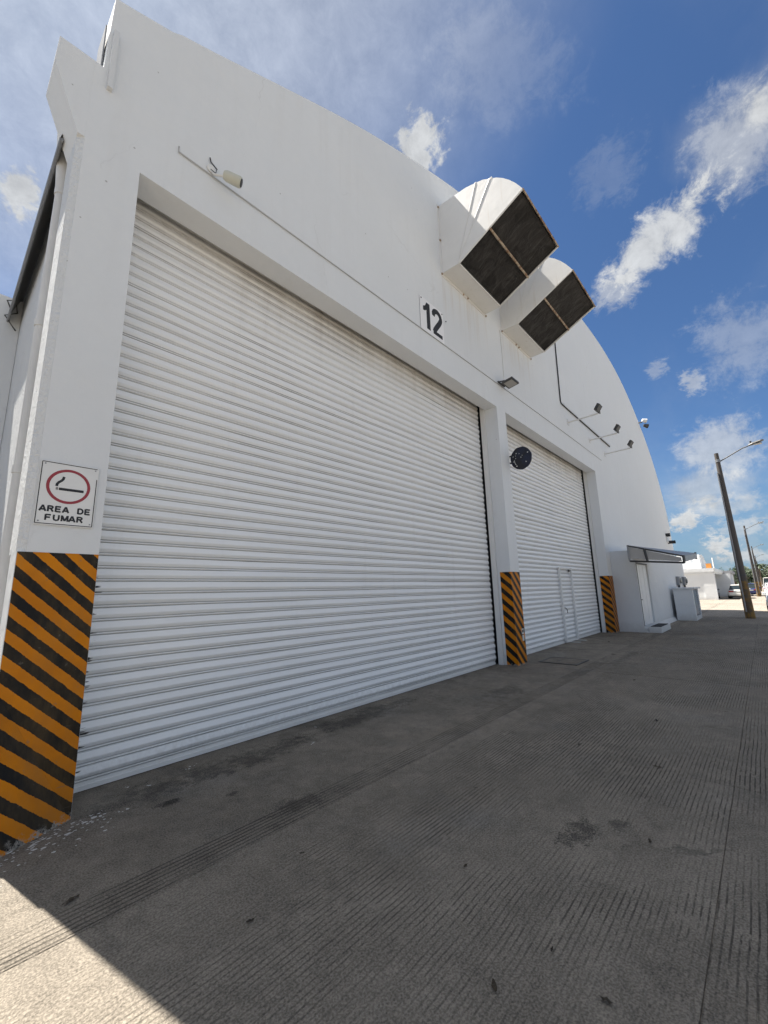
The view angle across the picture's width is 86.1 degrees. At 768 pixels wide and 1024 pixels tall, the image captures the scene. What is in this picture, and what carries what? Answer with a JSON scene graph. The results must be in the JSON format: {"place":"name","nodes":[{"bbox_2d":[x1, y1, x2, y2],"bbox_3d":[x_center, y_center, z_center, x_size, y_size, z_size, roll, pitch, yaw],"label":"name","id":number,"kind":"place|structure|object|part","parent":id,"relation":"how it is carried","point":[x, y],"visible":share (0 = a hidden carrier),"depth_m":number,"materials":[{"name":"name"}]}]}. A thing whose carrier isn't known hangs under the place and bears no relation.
{"place":"outdoors","nodes":[
{"label":"outdoors","id":0,"kind":"place"},
{"bbox_2d":[0,616,767,1023],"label":"pavement","id":1,"kind":"structure","parent":0,"point":[376,900],"depth_m":2.46,"materials":[{"name":"grey concrete"}]},
{"bbox_2d":[62,892,80,904],"bbox_3d":[-1.698,2.097,2.229,0.030,0.013,0.090,-5,-12,18],"label":"dry leaf","id":2,"kind":"object","parent":1,"relation":"on","point":[70,898],"visible":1,"depth_m":2.23,"materials":[{"name":"plant"}]},
{"bbox_2d":[0,742,313,886],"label":"paint flakes","id":3,"kind":"object","parent":1,"relation":"on","point":[64,834],"visible":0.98,"depth_m":2.83,"materials":[{"name":"grey paint"}]},
{"bbox_2d":[0,0,674,857],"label":"warehouse","id":4,"kind":"structure","parent":1,"relation":"on","point":[318,494],"depth_m":5.27,"materials":[{"name":"white paint"}]},
{"bbox_2d":[0,133,66,623],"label":"down pipe","id":5,"kind":"object","parent":4,"relation":"attached to","point":[61,168],"visible":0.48,"depth_m":3.77,"materials":[{"name":"white plastic"}]},
{"bbox_2d":[32,459,98,527],"bbox_3d":[-2.569,-0.139,3.336,0.016,0.515,0.386,-11,-15,41],"label":"smoking area sign","id":6,"kind":"object","parent":4,"relation":"attached to","point":[66,494],"visible":1,"depth_m":3.32,"materials":[{"name":"white paint"}]},
{"bbox_2d":[207,157,242,187],"bbox_3d":[-1.859,-3.982,4.795,0.414,0.375,0.144,0,-11,-8],"label":"security camera","id":7,"kind":"object","parent":4,"relation":"attached to","point":[232,178],"visible":1,"depth_m":4.77,"materials":[{"name":"grey plastic"}]},
{"bbox_2d":[178,146,601,460],"bbox_3d":[3.197,-3.018,10.446,0.016,0.114,16.228,-11,-15,41],"label":"cable","id":8,"kind":"object","parent":4,"relation":"attached to","point":[346,273],"visible":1,"depth_m":6.11,"materials":[{"name":"grey plastic"}]},
{"bbox_2d":[419,294,445,343],"bbox_3d":[0.991,-3.769,8.141,0.021,0.715,0.894,-11,-15,41],"label":"number sign","id":9,"kind":"object","parent":4,"relation":"attached to","point":[431,316],"visible":1,"depth_m":8.08,"materials":[{"name":"white"}]},
{"bbox_2d":[437,176,558,316],"bbox_3d":[2.514,-5.900,8.931,1.863,1.790,1.932,-11,-15,41],"label":"ventilation hood","id":10,"kind":"object","parent":4,"relation":"attached to","point":[497,240],"visible":1,"depth_m":8.60,"materials":[{"name":"white metal"}]},
{"bbox_2d":[498,376,518,388],"bbox_3d":[3.024,-3.143,10.002,0.390,0.130,0.380,-11,-15,41],"label":"floodlight","id":11,"kind":"object","parent":4,"relation":"attached to","point":[510,382],"visible":1,"depth_m":9.93,"materials":[{"name":"grey metal"}]},
{"bbox_2d":[509,446,531,469],"bbox_3d":[3.226,-1.267,9.693,0.537,0.553,0.040,-11,-15,41],"label":"blade sign","id":12,"kind":"object","parent":4,"relation":"attached to","point":[521,458],"visible":1,"depth_m":9.67,"materials":[{"name":"grey paint"}]},
{"bbox_2d":[499,258,595,359],"bbox_3d":[4.334,-5.564,10.897,1.863,1.790,1.872,-11,-15,41],"label":"ventilation hood","id":13,"kind":"object","parent":4,"relation":"attached to","point":[547,304],"visible":0.73,"depth_m":10.53,"materials":[{"name":"white metal"}]},
{"bbox_2d":[558,567,586,642],"bbox_3d":[5.729,2.782,12.432,0.332,2.191,1.080,-11,-15,41],"label":"wicket door","id":14,"kind":"structure","parent":4,"relation":"in","point":[569,569],"depth_m":12.33,"materials":[{"name":"white paint"}]},
{"bbox_2d":[554,343,609,446],"bbox_3d":[7.723,-4.345,15.801,0.049,2.419,5.859,-11,-15,41],"label":"conduit","id":15,"kind":"object","parent":4,"relation":"attached to","point":[585,424],"visible":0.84,"depth_m":14.24,"materials":[{"name":"black plastic"}]},
{"bbox_2d":[567,403,601,424],"bbox_3d":[6.572,-3.195,13.484,1.059,0.415,0.362,-11,-15,41],"label":"sign light","id":16,"kind":"object","parent":4,"relation":"attached to","point":[597,407],"visible":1,"depth_m":13.26,"materials":[{"name":"metal"}]},
{"bbox_2d":[589,424,620,442],"bbox_3d":[8.157,-2.892,15.193,1.059,0.415,0.362,-11,-15,41],"label":"sign light","id":17,"kind":"object","parent":4,"relation":"attached to","point":[617,427],"visible":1,"depth_m":14.97,"materials":[{"name":"metal"}]},
{"bbox_2d":[604,440,633,456],"bbox_3d":[9.507,-2.575,16.636,1.059,0.415,0.362,-11,-15,41],"label":"sign light","id":18,"kind":"object","parent":4,"relation":"attached to","point":[630,443],"visible":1,"depth_m":16.43,"materials":[{"name":"metal"}]},
{"bbox_2d":[638,419,648,427],"bbox_3d":[15.140,-5.169,24.148,0.703,0.583,0.297,-5,-11,16],"label":"twin spotlight","id":19,"kind":"object","parent":4,"relation":"attached to","point":[645,425],"visible":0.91,"depth_m":24.02,"materials":[{"name":"grey metal"}]},
{"bbox_2d":[665,533,675,543],"bbox_3d":[17.779,1.638,25.484,0.431,0.630,0.707,-11,-15,41],"label":"bullet camera","id":20,"kind":"object","parent":4,"relation":"attached to","point":[668,541],"visible":1,"depth_m":25.45,"materials":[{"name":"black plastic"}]},
{"bbox_2d":[491,978,496,991],"bbox_3d":[0.450,1.937,1.682,0.023,0.009,0.063,-1,-11,0],"label":"dry leaf","id":21,"kind":"object","parent":1,"relation":"on","point":[493,985],"visible":1,"depth_m":1.68,"materials":[{"name":"plant"}]},
{"bbox_2d":[538,657,588,665],"bbox_3d":[3.981,3.291,9.088,0.820,0.014,0.820,-11,-15,41],"label":"access cover","id":22,"kind":"object","parent":1,"relation":"on","point":[565,661],"visible":1,"depth_m":9.05,"materials":[{"name":"grey metal"}]},
{"bbox_2d":[598,995,611,1003],"bbox_3d":[0.873,1.913,1.613,0.063,0.009,0.024,-9,-13,35],"label":"dry leaf","id":23,"kind":"object","parent":1,"relation":"on","point":[606,999],"visible":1,"depth_m":1.61,"materials":[{"name":"plant"}]},
{"bbox_2d":[610,550,683,632],"bbox_3d":[12.776,3.553,19.037,0.907,2.860,11.970,-11,-15,41],"label":"entrance annex","id":24,"kind":"object","parent":1,"relation":"on","point":[644,597],"visible":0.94,"depth_m":15.12,"materials":[{"name":"white paint"}]},
{"bbox_2d":[636,564,652,624],"bbox_3d":[9.673,3.040,15.245,0.114,2.165,1.897,-11,-15,41],"label":"door","id":25,"kind":"structure","parent":24,"relation":"in","point":[641,569],"depth_m":15.30,"materials":[{"name":"metal"}]},
{"bbox_2d":[627,545,696,563],"bbox_3d":[10.016,1.560,14.694,1.585,0.770,3.380,-11,-15,41],"label":"awning","id":26,"kind":"object","parent":24,"relation":"attached to","point":[639,553],"visible":1,"depth_m":13.64,"materials":[{"name":"grey metal"}]},
{"bbox_2d":[676,576,681,587],"bbox_3d":[15.101,3.743,20.951,0.210,0.900,0.560,-11,-15,41],"label":"electricity meter","id":27,"kind":"object","parent":24,"relation":"attached to","point":[678,580],"visible":0.85,"depth_m":20.85,"materials":[{"name":"grey metal"}]},
{"bbox_2d":[682,577,687,586],"bbox_3d":[16.517,4.005,22.480,0.210,0.900,0.560,-11,-15,41],"label":"electricity meter","id":28,"kind":"object","parent":24,"relation":"attached to","point":[684,581],"visible":0.85,"depth_m":22.37,"materials":[{"name":"grey metal"}]},
{"bbox_2d":[649,624,670,632],"bbox_3d":[9.870,4.143,14.670,0.365,0.180,1.800,-11,-15,41],"label":"doorstep","id":29,"kind":"object","parent":1,"relation":"on","point":[662,629],"visible":0.86,"depth_m":14.08,"materials":[{"name":"white paint"}]},
{"bbox_2d":[651,623,667,626],"bbox_3d":[9.878,4.049,14.713,0.300,0.015,1.450,-11,-15,41],"label":"doormat","id":30,"kind":"object","parent":29,"relation":"on","point":[659,624],"visible":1,"depth_m":14.57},
{"bbox_2d":[673,587,702,620],"bbox_3d":[14.389,4.294,19.367,0.800,1.450,2.370,-11,-15,41],"label":"utility cabinet","id":31,"kind":"object","parent":1,"relation":"on","point":[687,603],"visible":1,"depth_m":18.61,"materials":[{"name":"white metal"}]},
{"bbox_3d":[14.552,4.212,19.182,0.070,1.190,1.560,-11,-15,41],"label":"louvred door","id":32,"kind":"part","parent":31,"relation":"part of","materials":[{"name":"grey metal"}]},
{"bbox_2d":[714,439,763,618],"bbox_3d":[17.123,0.722,19.022,1.890,8.185,0.405,-11,-15,41],"label":"street lamp","id":33,"kind":"object","parent":1,"relation":"on","point":[748,607],"visible":0.98,"depth_m":19.28,"materials":[{"name":"concrete"}]},
{"bbox_2d":[0,0,767,582],"label":"sky","id":34,"kind":"structure","parent":0,"point":[636,131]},
{"bbox_2d":[727,568,737,584],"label":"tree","id":35,"kind":"object","parent":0,"point":[735,579],"visible":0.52,"depth_m":60.24,"materials":[{"name":"green plant"}]},
{"bbox_2d":[700,589,767,616],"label":"road","id":36,"kind":"structure","parent":0,"point":[726,607],"depth_m":27.66,"materials":[{"name":"beige concrete"}]},
{"bbox_2d":[683,568,734,599],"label":"white house","id":37,"kind":"structure","parent":36,"relation":"on","point":[709,582],"depth_m":42.36,"materials":[{"name":"paint"}]},
{"bbox_2d":[677,554,705,568],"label":"ribbed hall","id":38,"kind":"structure","parent":37,"relation":"on","point":[699,562],"depth_m":46.84,"materials":[{"name":"grey paint"}]},
{"bbox_2d":[727,585,750,598],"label":"parked car","id":39,"kind":"object","parent":36,"relation":"on","point":[733,590],"visible":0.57,"depth_m":42.60,"materials":[{"name":"white paint"}]},
{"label":"window glass","id":40,"kind":"part","parent":39,"relation":"part of","materials":[{"name":"grey"}]},
{"bbox_2d":[736,569,756,582],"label":"tree","id":41,"kind":"object","parent":36,"relation":"on","point":[750,578],"visible":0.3,"depth_m":88.92,"materials":[{"name":"green plant"}]},
{"bbox_2d":[745,570,750,582],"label":"tree","id":42,"kind":"object","parent":36,"relation":"on","point":[748,574],"visible":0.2,"depth_m":58.75,"materials":[{"name":"green plant"}]},
{"bbox_2d":[743,521,763,596],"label":"street lamp","id":43,"kind":"object","parent":36,"relation":"on","point":[758,593],"visible":1,"depth_m":47.80,"materials":[{"name":"brown metal"}]},
{"bbox_2d":[748,583,760,594],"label":"parked car","id":44,"kind":"object","parent":36,"relation":"on","point":[752,589],"visible":0.23,"depth_m":49.22,"materials":[{"name":"blue paint"}]},
{"bbox_2d":[751,544,762,590],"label":"street lamp","id":45,"kind":"object","parent":36,"relation":"on","point":[759,583],"visible":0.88,"depth_m":75.80,"materials":[{"name":"grey metal"}]},
{"bbox_2d":[755,565,767,577],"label":"tree","id":46,"kind":"object","parent":36,"relation":"on","point":[764,574],"visible":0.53,"depth_m":108.95,"materials":[{"name":"green plant"}]},
{"bbox_2d":[762,589,767,609],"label":"parked car","id":47,"kind":"object","parent":36,"relation":"on","point":[764,593],"visible":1,"depth_m":22.33,"materials":[{"name":"white paint"}]},
{"bbox_2d":[751,564,766,587],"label":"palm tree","id":48,"kind":"object","parent":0,"point":[759,566],"visible":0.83,"depth_m":102.41,"materials":[{"name":"green plant"}]},
{"label":"ground","id":49,"kind":"structure","parent":0,"visible":0},
{"bbox_2d":[0,294,22,445],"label":"boundary wall","id":50,"kind":"structure","parent":49,"relation":"on","point":[9,332],"depth_m":6.51,"materials":[{"name":"grey paint"}]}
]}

